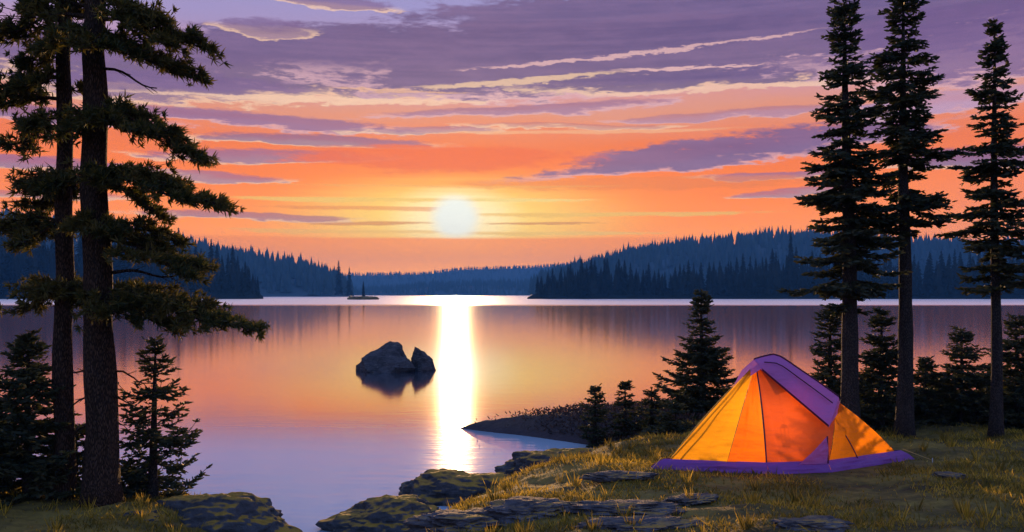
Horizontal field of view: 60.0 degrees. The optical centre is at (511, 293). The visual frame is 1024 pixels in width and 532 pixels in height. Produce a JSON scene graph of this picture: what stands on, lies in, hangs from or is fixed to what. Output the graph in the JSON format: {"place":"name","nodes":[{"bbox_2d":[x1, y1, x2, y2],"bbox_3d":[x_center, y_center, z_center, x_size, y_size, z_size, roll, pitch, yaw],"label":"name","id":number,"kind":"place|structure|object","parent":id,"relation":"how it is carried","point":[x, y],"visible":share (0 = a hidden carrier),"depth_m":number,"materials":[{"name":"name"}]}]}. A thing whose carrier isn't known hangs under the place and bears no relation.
{"place":"outdoors","nodes":[
{"label":"outdoors","id":0,"kind":"place"},
{"bbox_2d":[0,289,262,298],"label":"hill","id":1,"kind":"structure","parent":0,"point":[231,295],"depth_m":485.11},
{"bbox_2d":[0,234,17,290],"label":"distant spruce","id":2,"kind":"object","parent":1,"relation":"on","point":[9,256],"visible":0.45,"depth_m":504.24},
{"bbox_2d":[7,258,18,292],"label":"distant spruce","id":3,"kind":"object","parent":1,"relation":"on","point":[14,278],"visible":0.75,"depth_m":496.31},
{"bbox_2d":[19,250,37,294],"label":"distant spruce","id":4,"kind":"object","parent":1,"relation":"on","point":[27,263],"visible":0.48,"depth_m":490.05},
{"bbox_2d":[36,248,46,277],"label":"distant spruce","id":5,"kind":"object","parent":1,"relation":"on","point":[40,268],"visible":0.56,"depth_m":498.20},
{"bbox_2d":[36,240,48,265],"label":"distant spruce","id":6,"kind":"object","parent":1,"relation":"on","point":[43,246],"visible":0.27,"depth_m":515.82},
{"bbox_2d":[47,240,55,270],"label":"distant spruce","id":7,"kind":"object","parent":1,"relation":"on","point":[52,246],"visible":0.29,"depth_m":514.77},
{"bbox_2d":[74,256,80,276],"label":"distant spruce","id":8,"kind":"object","parent":1,"relation":"on","point":[76,265],"visible":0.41,"depth_m":491.67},
{"bbox_2d":[74,235,81,268],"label":"distant spruce","id":9,"kind":"object","parent":1,"relation":"on","point":[79,247],"visible":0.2,"depth_m":526.76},
{"bbox_2d":[112,243,122,288],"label":"distant spruce","id":10,"kind":"object","parent":1,"relation":"on","point":[116,276],"visible":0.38,"depth_m":500.15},
{"bbox_2d":[118,245,126,280],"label":"distant spruce","id":11,"kind":"object","parent":1,"relation":"on","point":[121,262],"visible":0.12,"depth_m":509.43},
{"bbox_2d":[0,238,255,294],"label":"forest","id":12,"kind":"object","parent":1,"relation":"on","point":[19,263],"visible":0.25,"depth_m":505.51,"materials":[{"name":"plant"}]},
{"bbox_2d":[125,247,137,281],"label":"distant spruce","id":13,"kind":"object","parent":1,"relation":"on","point":[131,275],"visible":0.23,"depth_m":490.06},
{"bbox_2d":[134,261,146,284],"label":"distant spruce","id":14,"kind":"object","parent":1,"relation":"on","point":[139,275],"visible":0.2,"depth_m":497.95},
{"bbox_2d":[145,263,153,285],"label":"distant spruce","id":15,"kind":"object","parent":1,"relation":"on","point":[150,279],"visible":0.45,"depth_m":499.19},
{"bbox_2d":[160,265,170,287],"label":"distant spruce","id":16,"kind":"object","parent":1,"relation":"on","point":[164,282],"visible":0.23,"depth_m":485.38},
{"bbox_2d":[170,248,180,290],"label":"distant spruce","id":17,"kind":"object","parent":1,"relation":"on","point":[176,278],"visible":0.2,"depth_m":501.78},
{"bbox_2d":[190,278,197,291],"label":"distant spruce","id":18,"kind":"object","parent":1,"relation":"on","point":[193,286],"visible":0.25,"depth_m":503.45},
{"bbox_2d":[196,277,206,292],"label":"distant spruce","id":19,"kind":"object","parent":1,"relation":"on","point":[200,287],"visible":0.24,"depth_m":496.74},
{"bbox_2d":[206,272,213,292],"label":"distant spruce","id":20,"kind":"object","parent":1,"relation":"on","point":[209,289],"visible":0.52,"depth_m":497.00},
{"bbox_2d":[205,239,215,286],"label":"distant spruce","id":21,"kind":"object","parent":1,"relation":"on","point":[211,254],"visible":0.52,"depth_m":517.78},
{"bbox_2d":[215,246,220,269],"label":"distant spruce","id":22,"kind":"object","parent":1,"relation":"on","point":[217,256],"visible":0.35,"depth_m":540.31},
{"bbox_2d":[215,256,227,293],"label":"distant spruce","id":23,"kind":"object","parent":1,"relation":"on","point":[222,289],"visible":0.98,"depth_m":490.86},
{"bbox_2d":[230,246,236,272],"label":"distant spruce","id":24,"kind":"object","parent":1,"relation":"on","point":[233,256],"visible":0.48,"depth_m":555.86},
{"bbox_2d":[244,267,252,293],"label":"distant spruce","id":25,"kind":"object","parent":1,"relation":"on","point":[248,287],"visible":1,"depth_m":501.05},
{"bbox_2d":[1,239,351,296],"bbox_3d":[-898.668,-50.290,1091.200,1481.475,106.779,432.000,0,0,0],"label":"hill","id":26,"kind":"structure","parent":0,"point":[298,291],"depth_m":896.47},
{"bbox_2d":[0,208,354,295],"bbox_3d":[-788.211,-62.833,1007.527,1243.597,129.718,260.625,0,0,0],"label":"forest","id":27,"kind":"object","parent":26,"relation":"on","point":[286,269],"visible":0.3,"depth_m":978.68,"materials":[{"name":"plant"}]},
{"bbox_2d":[334,260,343,294],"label":"distant spruce","id":28,"kind":"object","parent":26,"relation":"on","point":[338,288],"visible":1,"depth_m":899.12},
{"bbox_2d":[344,268,353,295],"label":"distant spruce","id":29,"kind":"object","parent":26,"relation":"on","point":[349,292],"visible":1,"depth_m":889.34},
{"bbox_2d":[359,285,529,294],"bbox_3d":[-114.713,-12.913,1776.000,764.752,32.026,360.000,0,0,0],"label":"hill","id":30,"kind":"structure","parent":0,"point":[450,292],"depth_m":1634.77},
{"bbox_2d":[353,277,532,294],"bbox_3d":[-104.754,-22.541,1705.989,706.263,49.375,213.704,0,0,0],"label":"forest","id":31,"kind":"object","parent":30,"relation":"on","point":[441,285],"visible":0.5,"depth_m":1683.37,"materials":[{"name":"plant"}]},
{"bbox_2d":[346,266,561,290],"bbox_3d":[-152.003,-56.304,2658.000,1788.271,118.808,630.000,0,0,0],"label":"hill","id":32,"kind":"structure","parent":0,"point":[468,275],"depth_m":2522.98,"materials":[{"name":"plant"}]},
{"bbox_2d":[341,262,569,286],"bbox_3d":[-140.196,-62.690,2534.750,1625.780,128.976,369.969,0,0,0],"label":"forest","id":33,"kind":"object","parent":32,"relation":"on","point":[445,271],"visible":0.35,"depth_m":2594.01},
{"bbox_2d":[0,295,1023,531],"bbox_3d":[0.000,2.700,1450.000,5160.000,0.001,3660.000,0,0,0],"label":"lake water","id":34,"kind":"structure","parent":0,"point":[303,425],"depth_m":32.57,"materials":[{"name":"liquid"}]},
{"bbox_2d":[347,296,379,299],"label":"islet","id":35,"kind":"object","parent":34,"relation":"in","point":[363,298],"visible":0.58,"depth_m":426.55,"materials":[{"name":"grey stone"}]},
{"bbox_2d":[356,341,414,372],"bbox_3d":[-4.353,2.332,31.257,1.969,1.321,2.090,0,0,-35],"label":"lake rock","id":36,"kind":"object","parent":34,"relation":"in","point":[389,357],"visible":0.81,"depth_m":30.74,"materials":[{"name":"stone"}]},
{"bbox_2d":[411,347,435,371],"bbox_3d":[-3.208,2.401,31.325,0.820,1.078,0.854,0,0,44],"label":"lake rock","id":37,"kind":"object","parent":34,"relation":"in","point":[421,361],"visible":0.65,"depth_m":31.16,"materials":[{"name":"stone"}]},
{"bbox_2d":[0,408,1023,531],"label":"shore ground","id":38,"kind":"structure","parent":0,"point":[30,518],"depth_m":9.52,"materials":[{"name":"plant"}]},
{"bbox_2d":[0,377,36,504],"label":"spruce tree","id":39,"kind":"object","parent":38,"relation":"on","point":[23,496],"visible":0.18,"depth_m":9.58,"materials":[{"name":"plant"}]},
{"bbox_2d":[0,0,83,500],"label":"pine tree","id":40,"kind":"object","parent":38,"relation":"on","point":[27,229],"visible":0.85,"depth_m":9.67,"materials":[{"name":"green plant"}]},
{"bbox_2d":[0,327,85,508],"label":"spruce tree","id":41,"kind":"object","parent":38,"relation":"on","point":[24,428],"visible":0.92,"depth_m":9.57,"materials":[{"name":"plant"}]},
{"bbox_2d":[38,422,85,485],"bbox_3d":[-5.108,1.969,10.381,0.978,1.010,1.168,0,0,0],"label":"spruce tree","id":42,"kind":"object","parent":38,"relation":"on","point":[80,444],"visible":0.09,"depth_m":10.30,"materials":[{"name":"plant"}]},
{"bbox_2d":[0,0,271,507],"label":"pine tree","id":43,"kind":"object","parent":38,"relation":"on","point":[99,298],"visible":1,"depth_m":9.40,"materials":[{"name":"green plant"}]},
{"bbox_2d":[116,509,166,520],"bbox_3d":[-3.961,2.432,9.290,0.845,0.366,0.667,0,0,-17],"label":"boulder","id":44,"kind":"object","parent":38,"relation":"on","point":[153,512],"visible":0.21,"depth_m":9.19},
{"bbox_2d":[120,447,193,496],"bbox_3d":[-4.552,2.191,10.565,1.176,0.776,1.141,0,0,18],"label":"spruce tree","id":45,"kind":"object","parent":38,"relation":"on","point":[126,464],"visible":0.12,"depth_m":10.57,"materials":[{"name":"plant"}]},
{"bbox_2d":[118,333,212,501],"bbox_3d":[-4.094,1.497,10.282,1.128,2.079,1.178,0,0,0],"label":"spruce tree","id":46,"kind":"object","parent":38,"relation":"on","point":[153,460],"visible":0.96,"depth_m":10.21,"materials":[{"name":"plant"}]},
{"bbox_2d":[152,492,302,531],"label":"boulder","id":47,"kind":"object","parent":38,"relation":"on","point":[236,512],"visible":0.8,"depth_m":9.50,"materials":[{"name":"stone"}]},
{"bbox_2d":[315,494,441,531],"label":"boulder","id":48,"kind":"object","parent":38,"relation":"on","point":[387,513],"visible":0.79,"depth_m":10.05,"materials":[{"name":"stone"}]},
{"bbox_2d":[398,468,510,505],"bbox_3d":[-0.609,2.815,11.829,2.225,0.944,1.309,0,0,6],"label":"boulder","id":49,"kind":"object","parent":38,"relation":"on","point":[436,487],"visible":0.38,"depth_m":11.49,"materials":[{"name":"stone"}]},
{"bbox_2d":[403,507,506,531],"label":"rock slab","id":50,"kind":"object","parent":38,"relation":"on","point":[440,520],"visible":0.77,"depth_m":8.39,"materials":[{"name":"stone"}]},
{"bbox_2d":[477,496,569,524],"bbox_3d":[0.207,2.140,8.639,1.129,0.268,0.577,0,0,-14],"label":"rock slab","id":51,"kind":"object","parent":38,"relation":"on","point":[520,508],"visible":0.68,"depth_m":8.51,"materials":[{"name":"stone"}]},
{"bbox_2d":[494,448,594,475],"bbox_3d":[0.683,2.798,13.308,2.223,1.020,1.268,0,0,-3],"label":"boulder","id":52,"kind":"object","parent":38,"relation":"on","point":[519,460],"visible":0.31,"depth_m":13.09,"materials":[{"name":"stone"}]},
{"bbox_2d":[577,383,610,447],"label":"sapling","id":53,"kind":"object","parent":38,"relation":"on","point":[595,418],"visible":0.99,"depth_m":15.65,"materials":[{"name":"plant"}]},
{"bbox_2d":[579,470,658,481],"bbox_3d":[1.213,2.089,10.108,0.967,0.130,0.383,0,0,0],"label":"rock slab","id":54,"kind":"object","parent":38,"relation":"on","point":[610,476],"visible":0.91,"depth_m":10.03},
{"bbox_2d":[556,499,686,516],"bbox_3d":[1.001,2.109,8.596,1.468,0.208,0.461,0,0,3],"label":"rock slab","id":55,"kind":"object","parent":38,"relation":"on","point":[606,508],"visible":0.62,"depth_m":8.48,"materials":[{"name":"stone"}]},
{"bbox_2d":[606,380,641,436],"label":"sapling","id":56,"kind":"object","parent":38,"relation":"on","point":[625,386],"visible":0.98,"depth_m":15.57,"materials":[{"name":"plant"}]},
{"bbox_2d":[574,514,704,531],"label":"rock slab","id":57,"kind":"object","parent":38,"relation":"on","point":[655,522],"visible":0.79,"depth_m":8.00,"materials":[{"name":"stone"}]},
{"bbox_2d":[630,386,668,428],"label":"sapling","id":58,"kind":"object","parent":38,"relation":"on","point":[651,411],"visible":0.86,"depth_m":15.34,"materials":[{"name":"plant"}]},
{"bbox_2d":[641,400,691,435],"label":"spruce tree","id":59,"kind":"object","parent":38,"relation":"on","point":[673,421],"visible":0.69,"depth_m":14.12,"materials":[{"name":"plant"}]},
{"bbox_2d":[474,398,863,441],"bbox_3d":[4.407,2.284,17.320,10.322,0.718,4.366,0,0,0],"label":"heath","id":60,"kind":"object","parent":38,"relation":"on","point":[575,409],"visible":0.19,"depth_m":16.88,"materials":[{"name":"brown plant"}]},
{"bbox_2d":[667,416,698,435],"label":"spruce tree","id":61,"kind":"object","parent":38,"relation":"on","point":[691,428],"visible":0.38,"depth_m":13.91,"materials":[{"name":"plant"}]},
{"bbox_2d":[661,492,717,505],"bbox_3d":[1.836,2.114,9.061,0.633,0.123,0.337,0,0,-17],"label":"rock slab","id":62,"kind":"object","parent":38,"relation":"on","point":[683,499],"visible":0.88,"depth_m":9.00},
{"bbox_2d":[643,289,747,420],"bbox_3d":[3.461,1.187,16.216,1.921,2.570,1.887,0,0,22],"label":"spruce tree","id":63,"kind":"object","parent":38,"relation":"on","point":[705,357],"visible":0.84,"depth_m":16.11,"materials":[{"name":"plant"}]},
{"bbox_2d":[649,353,932,473],"bbox_3d":[3.331,1.469,11.034,3.846,1.471,1.348,0,0,-9],"label":"tent","id":64,"kind":"object","parent":38,"relation":"on","point":[802,411],"visible":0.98,"depth_m":10.65,"materials":[{"name":"orange fabric"}]},
{"bbox_2d":[758,369,834,466],"bbox_3d":[3.478,1.453,10.702,0.992,1.293,0.639,0,0,0],"label":"door","id":65,"kind":"structure","parent":64,"relation":"in","point":[792,432],"depth_m":10.61,"materials":[{"name":"orange fabric"}]},
{"bbox_2d":[770,515,853,531],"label":"rock slab","id":66,"kind":"object","parent":38,"relation":"on","point":[823,523],"visible":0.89,"depth_m":7.61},
{"bbox_2d":[808,304,864,428],"bbox_3d":[5.011,1.216,14.033,1.125,2.125,1.236,0,0,34],"label":"spruce tree","id":67,"kind":"object","parent":38,"relation":"on","point":[831,382],"visible":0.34,"depth_m":13.92,"materials":[{"name":"plant"}]},
{"bbox_2d":[776,0,912,418],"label":"fir tree","id":68,"kind":"object","parent":38,"relation":"on","point":[849,243],"visible":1,"depth_m":12.60,"materials":[{"name":"green plant"}]},
{"bbox_2d":[860,376,886,409],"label":"spruce tree","id":69,"kind":"object","parent":38,"relation":"on","point":[869,403],"visible":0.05,"depth_m":15.04,"materials":[{"name":"plant"}]},
{"bbox_2d":[858,306,927,431],"bbox_3d":[5.789,1.240,13.893,1.166,2.104,1.362,0,0,41],"label":"spruce tree","id":70,"kind":"object","parent":38,"relation":"on","point":[880,416],"visible":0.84,"depth_m":13.82,"materials":[{"name":"plant"}]},
{"bbox_2d":[849,0,975,437],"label":"fir tree","id":71,"kind":"object","parent":38,"relation":"on","point":[907,141],"visible":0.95,"depth_m":12.81,"materials":[{"name":"green plant"}]},
{"bbox_2d":[895,355,952,423],"bbox_3d":[6.677,1.605,14.294,0.896,1.250,0.898,0,0,0],"label":"spruce tree","id":72,"kind":"object","parent":38,"relation":"on","point":[922,397],"visible":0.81,"depth_m":14.19,"materials":[{"name":"plant"}]},
{"bbox_2d":[914,379,934,404],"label":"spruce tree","id":73,"kind":"object","parent":38,"relation":"on","point":[921,384],"visible":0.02,"depth_m":15.92,"materials":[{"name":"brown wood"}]},
{"bbox_2d":[932,471,967,479],"bbox_3d":[4.916,2.056,9.992,0.458,0.096,0.292,0,0,-6],"label":"rock slab","id":74,"kind":"object","parent":38,"relation":"on","point":[946,474],"visible":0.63,"depth_m":9.92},
{"bbox_2d":[922,326,990,425],"bbox_3d":[7.237,1.379,14.216,1.315,1.741,1.288,0,0,0],"label":"spruce tree","id":75,"kind":"object","parent":38,"relation":"on","point":[960,380],"visible":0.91,"depth_m":14.05,"materials":[{"name":"plant"}]},
{"bbox_2d":[933,18,1023,437],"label":"fir tree","id":76,"kind":"object","parent":38,"relation":"on","point":[993,193],"visible":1,"depth_m":12.83,"materials":[{"name":"green plant"}]},
{"bbox_2d":[955,367,1006,414],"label":"spruce tree","id":77,"kind":"object","parent":38,"relation":"on","point":[986,373],"visible":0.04,"depth_m":15.21,"materials":[{"name":"plant"}]},
{"bbox_2d":[966,312,1023,431],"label":"spruce tree","id":78,"kind":"object","parent":38,"relation":"on","point":[1014,416],"visible":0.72,"depth_m":13.87,"materials":[{"name":"plant"}]},
{"bbox_2d":[0,0,1023,275],"label":"sky","id":79,"kind":"structure","parent":0,"point":[373,136],"materials":[{"name":"orange"}]},
{"bbox_2d":[527,289,1023,298],"bbox_3d":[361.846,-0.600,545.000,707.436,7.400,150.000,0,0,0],"label":"far shoreline","id":80,"kind":"structure","parent":0,"point":[649,295],"depth_m":485.45,"materials":[{"name":"plant"}]},
{"bbox_2d":[577,271,584,296],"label":"distant spruce","id":81,"kind":"object","parent":80,"relation":"on","point":[580,289],"visible":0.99,"depth_m":483.12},
{"bbox_2d":[583,264,591,297],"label":"distant spruce","id":82,"kind":"object","parent":80,"relation":"on","point":[587,289],"visible":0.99,"depth_m":483.56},
{"bbox_2d":[588,257,592,281],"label":"distant spruce","id":83,"kind":"object","parent":80,"relation":"on","point":[590,269],"visible":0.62,"depth_m":527.75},
{"bbox_2d":[597,270,603,294],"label":"distant spruce","id":84,"kind":"object","parent":80,"relation":"on","point":[600,291],"visible":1,"depth_m":497.46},
{"bbox_2d":[602,257,609,285],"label":"distant spruce","id":85,"kind":"object","parent":80,"relation":"on","point":[604,269],"visible":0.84,"depth_m":528.80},
{"bbox_2d":[617,266,626,294],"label":"distant spruce","id":86,"kind":"object","parent":80,"relation":"on","point":[621,284],"visible":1,"depth_m":495.03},
{"bbox_2d":[622,260,627,288],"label":"distant spruce","id":87,"kind":"object","parent":80,"relation":"on","point":[625,275],"visible":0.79,"depth_m":525.57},
{"bbox_2d":[626,263,633,291],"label":"distant spruce","id":88,"kind":"object","parent":80,"relation":"on","point":[630,268],"visible":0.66,"depth_m":517.83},
{"bbox_2d":[638,271,647,294],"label":"distant spruce","id":89,"kind":"object","parent":80,"relation":"on","point":[642,289],"visible":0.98,"depth_m":499.35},
{"bbox_2d":[667,275,671,293],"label":"distant spruce","id":90,"kind":"object","parent":80,"relation":"on","point":[670,285],"visible":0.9,"depth_m":505.34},
{"bbox_2d":[695,275,700,296],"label":"distant spruce","id":91,"kind":"object","parent":80,"relation":"on","point":[698,286],"visible":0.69,"depth_m":483.31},
{"bbox_2d":[698,263,704,288],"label":"distant spruce","id":92,"kind":"object","parent":80,"relation":"on","point":[703,279],"visible":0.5,"depth_m":539.66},
{"bbox_2d":[703,263,713,290],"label":"distant spruce","id":93,"kind":"object","parent":80,"relation":"on","point":[708,272],"visible":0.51,"depth_m":525.78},
{"bbox_2d":[729,261,732,288],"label":"distant spruce","id":94,"kind":"object","parent":80,"relation":"on","point":[731,273],"visible":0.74,"depth_m":527.66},
{"bbox_2d":[743,270,751,296],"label":"distant spruce","id":95,"kind":"object","parent":80,"relation":"on","point":[748,292],"visible":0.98,"depth_m":484.37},
{"bbox_2d":[767,249,774,268],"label":"distant spruce","id":96,"kind":"object","parent":80,"relation":"on","point":[772,257],"visible":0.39,"depth_m":542.75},
{"bbox_2d":[537,258,1019,295],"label":"forest","id":97,"kind":"object","parent":80,"relation":"on","point":[774,271],"visible":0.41,"depth_m":510.03,"materials":[{"name":"plant"}]},
{"bbox_2d":[785,225,794,286],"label":"distant spruce","id":98,"kind":"object","parent":80,"relation":"on","point":[790,256],"visible":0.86,"depth_m":519.50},
{"bbox_2d":[793,270,799,290],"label":"distant spruce","id":99,"kind":"object","parent":80,"relation":"on","point":[796,283],"visible":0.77,"depth_m":500.03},
{"bbox_2d":[794,247,799,272],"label":"distant spruce","id":100,"kind":"object","parent":80,"relation":"on","point":[796,259],"visible":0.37,"depth_m":553.55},
{"bbox_2d":[804,264,815,288],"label":"distant spruce","id":101,"kind":"object","parent":80,"relation":"on","point":[811,278],"visible":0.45,"depth_m":509.36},
{"bbox_2d":[883,262,894,296],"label":"distant spruce","id":102,"kind":"object","parent":80,"relation":"on","point":[889,280],"visible":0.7,"depth_m":483.84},
{"bbox_2d":[912,254,916,279],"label":"distant spruce","id":103,"kind":"object","parent":80,"relation":"on","point":[914,267],"visible":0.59,"depth_m":513.42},
{"bbox_2d":[912,268,923,296],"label":"distant spruce","id":104,"kind":"object","parent":80,"relation":"on","point":[918,289],"visible":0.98,"depth_m":486.20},
{"bbox_2d":[920,267,934,296],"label":"distant spruce","id":105,"kind":"object","parent":80,"relation":"on","point":[926,286],"visible":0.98,"depth_m":484.38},
{"bbox_2d":[922,252,934,290],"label":"distant spruce","id":106,"kind":"object","parent":80,"relation":"on","point":[930,267],"visible":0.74,"depth_m":520.87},
{"bbox_2d":[932,273,939,296],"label":"distant spruce","id":107,"kind":"object","parent":80,"relation":"on","point":[934,291],"visible":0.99,"depth_m":484.32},
{"bbox_2d":[933,251,946,289],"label":"distant spruce","id":108,"kind":"object","parent":80,"relation":"on","point":[942,267],"visible":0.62,"depth_m":514.27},
{"bbox_2d":[941,265,954,296],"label":"distant spruce","id":109,"kind":"object","parent":80,"relation":"on","point":[948,291],"visible":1,"depth_m":485.98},
{"bbox_2d":[943,254,952,285],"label":"distant spruce","id":110,"kind":"object","parent":80,"relation":"on","point":[948,261],"visible":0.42,"depth_m":512.74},
{"bbox_2d":[951,249,957,268],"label":"distant spruce","id":111,"kind":"object","parent":80,"relation":"on","point":[954,260],"visible":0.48,"depth_m":560.51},
{"bbox_2d":[956,252,962,281],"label":"distant spruce","id":112,"kind":"object","parent":80,"relation":"on","point":[958,262],"visible":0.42,"depth_m":554.80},
{"bbox_2d":[956,260,966,294],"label":"distant spruce","id":113,"kind":"object","parent":80,"relation":"on","point":[963,284],"visible":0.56,"depth_m":494.86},
{"bbox_2d":[969,266,977,295],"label":"distant spruce","id":114,"kind":"object","parent":80,"relation":"on","point":[974,285],"visible":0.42,"depth_m":489.87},
{"bbox_2d":[978,261,990,297],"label":"distant spruce","id":115,"kind":"object","parent":80,"relation":"on","point":[988,273],"visible":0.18,"depth_m":483.87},
{"bbox_2d":[598,243,1022,287],"bbox_3d":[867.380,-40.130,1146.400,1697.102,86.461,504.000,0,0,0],"label":"hill","id":116,"kind":"structure","parent":0,"point":[670,268],"depth_m":1027.99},
{"bbox_2d":[528,226,1023,294],"bbox_3d":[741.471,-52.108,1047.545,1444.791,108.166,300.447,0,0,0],"label":"forest","id":117,"kind":"object","parent":116,"relation":"on","point":[642,256],"visible":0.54,"depth_m":1041.95,"materials":[{"name":"plant"}]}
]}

